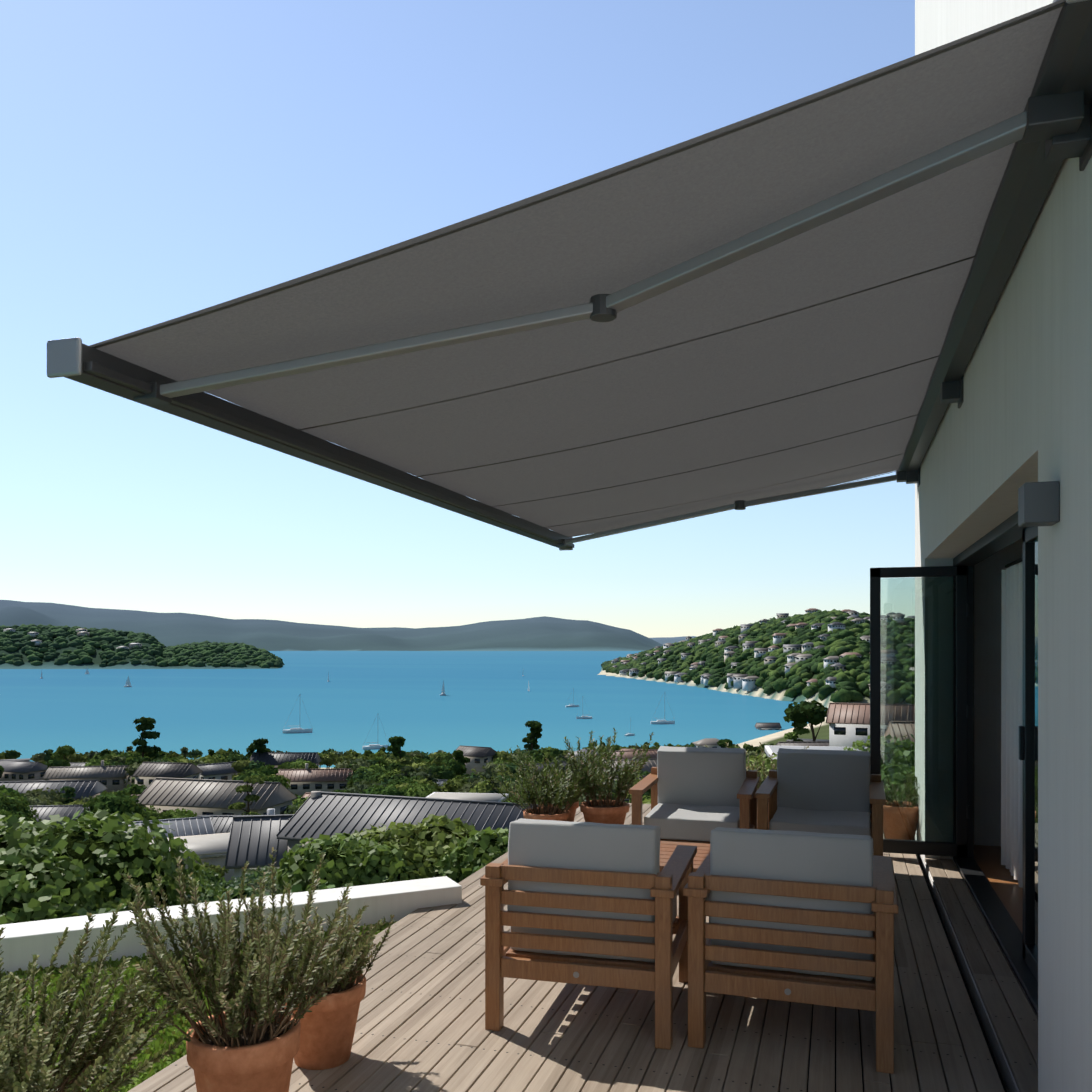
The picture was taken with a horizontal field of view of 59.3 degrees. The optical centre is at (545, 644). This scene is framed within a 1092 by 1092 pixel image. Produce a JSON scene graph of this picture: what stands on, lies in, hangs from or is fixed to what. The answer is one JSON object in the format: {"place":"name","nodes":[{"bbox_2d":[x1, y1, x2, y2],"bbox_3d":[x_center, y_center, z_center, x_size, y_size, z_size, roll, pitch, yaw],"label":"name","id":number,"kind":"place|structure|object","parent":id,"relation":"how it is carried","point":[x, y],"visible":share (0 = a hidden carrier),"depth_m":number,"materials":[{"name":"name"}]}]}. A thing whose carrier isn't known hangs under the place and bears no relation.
{"place":"outdoors","nodes":[
{"label":"outdoors","id":0,"kind":"place"},
{"bbox_2d":[0,903,218,1091],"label":"shrub leaves","id":1,"kind":"object","parent":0,"point":[124,1051],"depth_m":2.57,"materials":[{"name":"green plant"}]},
{"bbox_2d":[0,760,318,800],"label":"suburb walls","id":2,"kind":"structure","parent":0,"point":[109,786],"depth_m":242.28,"materials":[{"name":"white paint"}]},
{"bbox_2d":[0,749,600,868],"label":"house roofs","id":3,"kind":"structure","parent":2,"relation":"on","point":[254,840],"depth_m":57.77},
{"bbox_2d":[2,921,395,1091],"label":"lawn ground","id":4,"kind":"structure","parent":0,"point":[168,1061],"depth_m":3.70,"materials":[{"name":"green plant"}]},
{"bbox_2d":[0,876,461,974],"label":"low parapet wall","id":5,"kind":"structure","parent":4,"relation":"on","point":[22,943],"depth_m":5.08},
{"bbox_2d":[103,847,385,1047],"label":"shrub leaves","id":6,"kind":"object","parent":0,"point":[239,983],"depth_m":2.77,"materials":[{"name":"green plant"}]},
{"bbox_2d":[249,896,394,993],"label":"shrub leaves","id":7,"kind":"object","parent":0,"point":[337,959],"depth_m":3.48,"materials":[{"name":"green plant"}]},
{"bbox_2d":[42,738,718,810],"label":"house roofs","id":8,"kind":"structure","parent":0,"point":[195,793],"depth_m":120.16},
{"bbox_2d":[0,651,808,767],"bbox_3d":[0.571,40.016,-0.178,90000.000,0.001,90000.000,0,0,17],"label":"sea water","id":9,"kind":"structure","parent":0,"point":[488,699],"depth_m":625.60,"materials":[{"name":"blue liquid"}]},
{"bbox_2d":[40,673,674,748],"bbox_3d":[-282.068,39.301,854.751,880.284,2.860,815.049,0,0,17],"label":"boats","id":10,"kind":"object","parent":9,"relation":"on","point":[301,730],"visible":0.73,"depth_m":432.83,"materials":[{"name":"white"}]},
{"bbox_2d":[87,667,668,742],"bbox_3d":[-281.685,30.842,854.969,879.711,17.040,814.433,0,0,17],"label":"sailboats","id":11,"kind":"object","parent":10,"relation":"on","point":[443,692],"visible":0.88,"depth_m":480.59,"materials":[{"name":"silver metal"}]},
{"bbox_2d":[41,668,528,692],"bbox_3d":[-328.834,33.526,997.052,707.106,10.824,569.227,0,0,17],"label":"sailboats","id":12,"kind":"object","parent":11,"relation":"attached to","point":[443,689],"visible":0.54,"depth_m":894.67,"materials":[{"name":"white fabric"}]},
{"bbox_2d":[4,738,828,801],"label":"suburb roofs","id":13,"kind":"structure","parent":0,"point":[275,758],"depth_m":252.50,"materials":[{"name":"tile"}]},
{"bbox_2d":[0,600,914,784],"bbox_3d":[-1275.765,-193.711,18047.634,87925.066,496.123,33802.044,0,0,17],"label":"hilly terrain","id":14,"kind":"structure","parent":0,"point":[543,633],"depth_m":6188.82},
{"bbox_2d":[135,756,568,880],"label":"suburb walls","id":15,"kind":"structure","parent":14,"relation":"on","point":[301,791],"depth_m":120.13,"materials":[{"name":"white paint"}]},
{"bbox_2d":[1,716,821,812],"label":"tree trunks","id":16,"kind":"object","parent":14,"relation":"on","point":[814,737],"depth_m":214.24,"materials":[{"name":"brown plant"}]},
{"bbox_2d":[166,869,281,902],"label":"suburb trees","id":17,"kind":"object","parent":16,"relation":"on","point":[250,885],"depth_m":28.54,"materials":[{"name":"green plant"}]},
{"bbox_2d":[164,793,617,903],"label":"bushes","id":18,"kind":"object","parent":16,"relation":"on","point":[218,884],"visible":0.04,"depth_m":24.97,"materials":[{"name":"green plant"}]},
{"bbox_2d":[0,703,824,876],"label":"suburb trees","id":19,"kind":"object","parent":14,"relation":"on","point":[798,717],"visible":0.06,"depth_m":214.00,"materials":[{"name":"green plant"}]},
{"bbox_2d":[0,700,827,875],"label":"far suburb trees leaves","id":20,"kind":"object","parent":19,"relation":"on","point":[24,802],"visible":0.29,"depth_m":218.33,"materials":[{"name":"green plant"}]},
{"bbox_2d":[0,727,885,878],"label":"suburb windows","id":21,"kind":"structure","parent":14,"relation":"on","point":[842,731],"depth_m":226.33,"materials":[{"name":"grey glass"}]},
{"bbox_2d":[0,609,914,703],"bbox_3d":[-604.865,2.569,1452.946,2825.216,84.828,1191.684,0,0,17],"label":"wooded hills","id":22,"kind":"structure","parent":14,"relation":"on","point":[838,642],"depth_m":962.14,"materials":[{"name":"green plant"}]},
{"bbox_2d":[200,728,780,779],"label":"houses","id":23,"kind":"structure","parent":14,"relation":"on","point":[217,777],"depth_m":253.17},
{"bbox_2d":[132,723,828,779],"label":"suburb roofs","id":24,"kind":"structure","parent":23,"relation":"on","point":[164,769],"depth_m":213.50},
{"bbox_2d":[131,703,914,798],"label":"suburb roofs","id":25,"kind":"structure","parent":14,"relation":"on","point":[848,713],"depth_m":153.84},
{"bbox_2d":[234,723,887,878],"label":"suburb walls","id":26,"kind":"structure","parent":14,"relation":"on","point":[849,738],"depth_m":150.56,"materials":[{"name":"white paint"}]},
{"bbox_2d":[149,792,508,860],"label":"suburb roofs","id":27,"kind":"structure","parent":26,"relation":"on","point":[207,843],"depth_m":77.69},
{"bbox_2d":[288,741,911,851],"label":"suburb walls","id":28,"kind":"structure","parent":14,"relation":"on","point":[291,843],"depth_m":57.08,"materials":[{"name":"white paint"}]},
{"bbox_2d":[915,0,1091,1091],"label":"house wall","id":29,"kind":"structure","parent":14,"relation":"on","point":[1013,423],"depth_m":2.94,"materials":[{"name":"paint"}]},
{"bbox_2d":[870,511,1037,1014],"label":"door frames","id":30,"kind":"structure","parent":29,"relation":"attached to","point":[1016,948],"depth_m":6.66,"materials":[{"name":"black metal"}]},
{"bbox_2d":[881,539,1037,956],"bbox_3d":[2.103,0.471,4.932,0.579,1.890,3.839,0,0,17],"label":"door glass","id":31,"kind":"object","parent":30,"relation":"in","point":[1034,744],"visible":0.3,"depth_m":6.74,"materials":[{"name":"clear glass"}]},
{"bbox_2d":[898,0,1091,486],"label":"awning cassette","id":32,"kind":"object","parent":29,"relation":"attached to","point":[1030,173],"visible":0.88,"depth_m":2.94,"materials":[{"name":"grey metal"}]},
{"bbox_2d":[90,0,1064,536],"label":"awning fabric","id":33,"kind":"object","parent":32,"relation":"attached to","point":[790,318],"visible":0.96,"depth_m":3.35,"materials":[{"name":"grey fabric"}]},
{"bbox_2d":[93,2,1064,536],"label":"awning seams","id":34,"kind":"object","parent":33,"relation":"attached to","point":[1021,20],"visible":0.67,"depth_m":2.54,"materials":[{"name":"grey fabric"}]},
{"bbox_2d":[134,90,1083,546],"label":"awning arm joints","id":35,"kind":"object","parent":32,"relation":"attached to","point":[1050,116],"visible":0.69,"depth_m":2.30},
{"bbox_2d":[160,111,1026,543],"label":"awning arms","id":36,"kind":"object","parent":35,"relation":"attached to","point":[954,155],"visible":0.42,"depth_m":2.91},
{"bbox_2d":[65,343,573,548],"bbox_3d":[-0.633,-0.872,5.609,0.140,0.104,5.620,0,0,17],"label":"awning bar","id":37,"kind":"object","parent":36,"relation":"attached to","point":[108,373],"visible":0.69,"depth_m":3.97,"materials":[{"name":"grey metal"}]},
{"bbox_2d":[47,337,572,550],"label":"awning end caps","id":38,"kind":"object","parent":37,"relation":"attached to","point":[64,357],"visible":0.83,"depth_m":2.90,"materials":[{"name":"grey plastic"}]},
{"bbox_2d":[896,0,1087,474],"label":"awning cassette end caps","id":39,"kind":"object","parent":32,"relation":"attached to","point":[1071,1],"visible":0.04,"depth_m":1.94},
{"bbox_2d":[1005,557,1022,567],"bbox_3d":[2.613,-0.534,4.767,0.024,0.024,3.850,0,0,17],"label":"curtain rail","id":40,"kind":"object","parent":29,"relation":"attached to","point":[1014,562],"visible":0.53,"depth_m":6.26,"materials":[{"name":"black metal"}]},
{"bbox_2d":[1001,562,1022,887],"bbox_3d":[3.043,0.498,6.194,0.093,2.005,0.730,0,0,17],"label":"sheer curtain","id":41,"kind":"object","parent":40,"relation":"hanging from","point":[1012,720],"visible":0.65,"depth_m":6.22,"materials":[{"name":"white fabric"}]},
{"bbox_2d":[1018,481,1059,526],"bbox_3d":[1.409,-0.399,2.745,0.090,0.115,0.100,0,0,17],"label":"wall light box","id":42,"kind":"object","parent":29,"relation":"attached to","point":[1038,503],"visible":0.94,"depth_m":2.70,"materials":[{"name":"grey metal"}]},
{"bbox_2d":[0,734,914,924],"bbox_3d":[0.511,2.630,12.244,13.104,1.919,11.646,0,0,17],"label":"shrubs","id":43,"kind":"object","parent":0,"point":[73,837],"visible":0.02,"depth_m":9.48,"materials":[{"name":"green plant"}]},
{"bbox_2d":[0,0,914,637],"label":"sky","id":44,"kind":"structure","parent":0,"point":[161,161],"materials":[{"name":"blue"}]},
{"bbox_2d":[4,610,912,690],"bbox_3d":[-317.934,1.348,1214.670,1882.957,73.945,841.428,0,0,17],"label":"houses","id":45,"kind":"structure","parent":0,"point":[747,685],"depth_m":779.81,"materials":[{"name":"white paint"}]},
{"bbox_2d":[3,613,914,674],"bbox_3d":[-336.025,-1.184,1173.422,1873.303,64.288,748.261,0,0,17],"label":"headland roofs","id":46,"kind":"structure","parent":45,"relation":"on","point":[784,645],"depth_m":879.62,"materials":[{"name":"grey tile"}]},
{"bbox_2d":[612,612,906,680],"bbox_3d":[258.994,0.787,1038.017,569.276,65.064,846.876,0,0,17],"label":"headland roofs","id":47,"kind":"structure","parent":45,"relation":"on","point":[774,657],"depth_m":866.54,"materials":[{"name":"grey tile"}]},
{"bbox_2d":[27,613,895,685],"bbox_3d":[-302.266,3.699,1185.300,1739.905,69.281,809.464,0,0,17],"label":"houses","id":48,"kind":"structure","parent":0,"point":[789,659],"depth_m":857.59,"materials":[{"name":"white paint"}]},
{"bbox_2d":[620,608,887,681],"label":"headland roofs","id":49,"kind":"structure","parent":48,"relation":"on","point":[843,654],"depth_m":852.27,"materials":[{"name":"tile"}]},
{"bbox_2d":[623,610,914,676],"bbox_3d":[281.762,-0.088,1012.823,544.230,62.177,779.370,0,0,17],"label":"headland roofs","id":50,"kind":"structure","parent":48,"relation":"on","point":[766,649],"depth_m":819.53,"materials":[{"name":"tile"}]},
{"bbox_2d":[46,746,883,838],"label":"house roofs","id":51,"kind":"structure","parent":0,"point":[193,826],"depth_m":80.03,"materials":[{"name":"tile"}]},
{"bbox_2d":[77,615,902,690],"bbox_3d":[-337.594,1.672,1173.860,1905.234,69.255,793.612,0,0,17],"label":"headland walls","id":52,"kind":"structure","parent":0,"point":[726,656],"depth_m":897.79,"materials":[{"name":"beige paint"}]},
{"bbox_2d":[5,611,905,687],"bbox_3d":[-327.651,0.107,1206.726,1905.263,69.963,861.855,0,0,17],"label":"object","id":53,"kind":"structure","parent":52,"relation":"on","point":[727,649],"depth_m":841.57,"materials":[{"name":"grey"}]},
{"bbox_2d":[31,614,914,685],"bbox_3d":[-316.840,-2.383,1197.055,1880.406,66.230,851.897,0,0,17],"label":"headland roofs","id":54,"kind":"structure","parent":52,"relation":"on","point":[792,654],"depth_m":756.43,"materials":[{"name":"grey tile"}]},
{"bbox_2d":[705,742,808,801],"bbox_3d":[1.704,1.021,7.503,0.886,0.474,0.753,0,0,17],"label":"shrub","id":55,"kind":"object","parent":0,"point":[773,765],"depth_m":7.67,"materials":[{"name":"green plant"}]},
{"bbox_2d":[730,838,1007,1091],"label":"deck gaps","id":56,"kind":"object","parent":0,"point":[989,1047],"depth_m":3.86,"materials":[{"name":"black"}]},
{"bbox_2d":[128,803,1004,1091],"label":"deck boards","id":57,"kind":"object","parent":56,"relation":"on","point":[420,1025],"visible":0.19,"depth_m":3.74,"materials":[{"name":"brown wood"}]},
{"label":"deck","id":58,"kind":"structure","parent":56,"relation":"on","visible":0},
{"bbox_2d":[186,1008,300,1091],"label":"pot","id":59,"kind":"object","parent":58,"relation":"on","point":[265,1066],"visible":0.65,"depth_m":2.72,"materials":[{"name":"ceramic"}]},
{"bbox_2d":[198,1021,287,1046],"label":"potting soil","id":60,"kind":"structure","parent":59,"relation":"in","point":[266,1038],"depth_m":2.86,"materials":[{"name":"brown soil"}]},
{"bbox_2d":[281,972,365,1069],"bbox_3d":[-0.818,1.376,3.513,0.315,0.280,0.315,0,0,17],"label":"pot","id":61,"kind":"object","parent":58,"relation":"on","point":[328,1026],"visible":0.52,"depth_m":3.41,"materials":[{"name":"ceramic"}]},
{"bbox_2d":[318,981,354,993],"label":"potting soil","id":62,"kind":"structure","parent":61,"relation":"in","point":[346,987],"depth_m":3.56,"materials":[{"name":"brown soil"}]},
{"bbox_2d":[523,807,569,820],"bbox_3d":[0.003,1.396,7.329,0.357,0.240,0.357,0,0,17],"label":"pot","id":63,"kind":"object","parent":58,"relation":"on","point":[556,817],"visible":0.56,"depth_m":7.19,"materials":[{"name":"ceramic"}]},
{"bbox_2d":[542,800,578,821],"bbox_3d":[0.099,1.391,7.749,0.336,0.250,0.336,0,0,17],"label":"pot","id":64,"kind":"object","parent":58,"relation":"on","point":[573,807],"visible":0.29,"depth_m":7.66,"materials":[{"name":"ceramic"}]},
{"bbox_2d":[480,845,696,1049],"bbox_3d":[0.214,1.193,4.057,0.760,0.646,0.820,0,0,15],"label":"chair frame","id":65,"kind":"object","parent":58,"relation":"on","point":[665,951],"visible":0.83,"depth_m":3.71,"materials":[{"name":"brown wood"}]},
{"bbox_2d":[573,972,578,977],"bbox_3d":[0.116,1.271,3.688,0.024,0.024,0.002,0,0,15],"label":"chair badge","id":66,"kind":"object","parent":65,"relation":"attached to","point":[575,974],"visible":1,"depth_m":3.69,"materials":[{"name":"grey metal"}]},
{"bbox_2d":[507,818,676,962],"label":"chair cushions","id":67,"kind":"object","parent":65,"relation":"on","point":[586,846],"visible":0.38,"depth_m":3.74,"materials":[{"name":"fabric"}]},
{"bbox_2d":[580,800,629,824],"bbox_3d":[0.458,1.381,7.484,0.388,0.270,0.388,0,0,17],"label":"pot","id":68,"kind":"object","parent":58,"relation":"on","point":[610,815],"visible":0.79,"depth_m":7.34,"materials":[{"name":"ceramic"}]},
{"bbox_2d":[659,841,709,872],"bbox_3d":[0.968,1.316,5.030,0.950,0.400,0.612,0,0,17],"label":"coffee table","id":69,"kind":"object","parent":58,"relation":"on","point":[667,848],"depth_m":5.16,"materials":[{"name":"brown wood"}]},
{"bbox_2d":[629,767,759,843],"bbox_3d":[0.999,1.193,6.338,0.760,0.646,0.820,0,0,16],"label":"chair frame","id":70,"kind":"object","parent":58,"relation":"on","point":[748,802],"visible":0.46,"depth_m":6.07,"materials":[{"name":"brown wood"}]},
{"bbox_2d":[644,746,745,841],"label":"chair cushions","id":71,"kind":"object","parent":70,"relation":"on","point":[699,789],"visible":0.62,"depth_m":6.46,"materials":[{"name":"fabric"}]},
{"bbox_2d":[757,799,768,828],"bbox_3d":[1.709,1.366,7.544,0.357,0.300,0.357,0,0,17],"label":"pot","id":72,"kind":"object","parent":58,"relation":"on","point":[768,814],"depth_m":7.41,"materials":[{"name":"ceramic"}]},
{"bbox_2d":[683,853,898,1073],"bbox_3d":[1.004,1.193,3.870,0.760,0.646,0.820,0,0,18],"label":"chair","id":73,"kind":"object","parent":58,"relation":"on","point":[706,974],"visible":0.96,"depth_m":3.52,"materials":[{"name":"brown wood"}]},
{"bbox_2d":[784,988,790,994],"bbox_3d":[0.883,1.271,3.508,0.024,0.024,0.003,0,0,18],"label":"cap","id":74,"kind":"object","parent":73,"relation":"attached to","point":[787,991],"visible":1,"depth_m":3.51,"materials":[{"name":"grey metal"}]},
{"bbox_2d":[709,827,872,980],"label":"chair cushions","id":75,"kind":"object","parent":73,"relation":"on","point":[826,858],"visible":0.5,"depth_m":3.56,"materials":[{"name":"fabric"}]},
{"bbox_2d":[755,770,885,855],"bbox_3d":[1.772,1.193,6.166,0.760,0.646,0.820,0,0,18],"label":"chair frame","id":76,"kind":"object","parent":58,"relation":"on","point":[766,790],"visible":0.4,"depth_m":5.89,"materials":[{"name":"brown wood"}]},
{"bbox_2d":[769,748,870,835],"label":"chair cushions","id":77,"kind":"object","parent":76,"relation":"on","point":[822,791],"visible":0.85,"depth_m":6.29,"materials":[{"name":"fabric"}]},
{"bbox_2d":[883,801,918,839],"bbox_3d":[2.752,1.381,7.468,0.336,0.270,0.336,0,0,17],"label":"plant pot","id":78,"kind":"object","parent":58,"relation":"on","point":[904,829],"depth_m":7.36,"materials":[{"name":"ceramic"}]},
{"bbox_2d":[883,770,919,807],"bbox_3d":[2.746,1.143,7.472,0.535,0.290,0.692,0,0,17],"label":"shrub","id":79,"kind":"object","parent":78,"relation":"in","point":[902,790],"depth_m":7.40,"materials":[{"name":"green plant"}]},
{"bbox_2d":[925,858,1037,1091],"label":"threshold boards","id":80,"kind":"object","parent":58,"relation":"on","point":[1012,1015],"visible":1,"depth_m":4.35,"materials":[{"name":"brown wood"}]},
{"bbox_2d":[974,845,1022,933],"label":"room floor","id":81,"kind":"structure","parent":0,"point":[1008,890],"depth_m":6.17,"materials":[{"name":"brown wood"}]},
{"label":"pot soil","id":82,"kind":"object","parent":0,"visible":0},
{"bbox_2d":[565,736,649,806],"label":"shrub stems","id":83,"kind":"object","parent":82,"relation":"on","point":[617,802],"visible":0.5,"depth_m":7.42,"materials":[{"name":"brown plant"}]},
{"bbox_2d":[563,728,653,799],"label":"shrub leaves","id":84,"kind":"object","parent":83,"relation":"on","point":[600,777],"visible":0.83,"depth_m":7.40,"materials":[{"name":"green plant"}]},
{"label":"pot soil","id":85,"kind":"object","parent":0,"visible":0},
{"bbox_2d":[513,750,598,803],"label":"shrub stems","id":86,"kind":"object","parent":85,"relation":"on","point":[549,776],"visible":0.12,"depth_m":7.68,"materials":[{"name":"green plant"}]},
{"bbox_2d":[503,745,604,798],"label":"shrub leaves","id":87,"kind":"object","parent":86,"relation":"on","point":[521,769],"visible":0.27,"depth_m":7.72,"materials":[{"name":"green plant"}]},
{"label":"pot soil","id":88,"kind":"object","parent":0,"visible":0},
{"bbox_2d":[480,766,601,814],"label":"shrub stems","id":89,"kind":"object","parent":88,"relation":"on","point":[545,810],"visible":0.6,"depth_m":7.29,"materials":[{"name":"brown plant"}]},
{"bbox_2d":[471,756,606,809],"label":"shrub leaves","id":90,"kind":"object","parent":89,"relation":"on","point":[561,789],"visible":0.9,"depth_m":7.26,"materials":[{"name":"green plant"}]}
]}

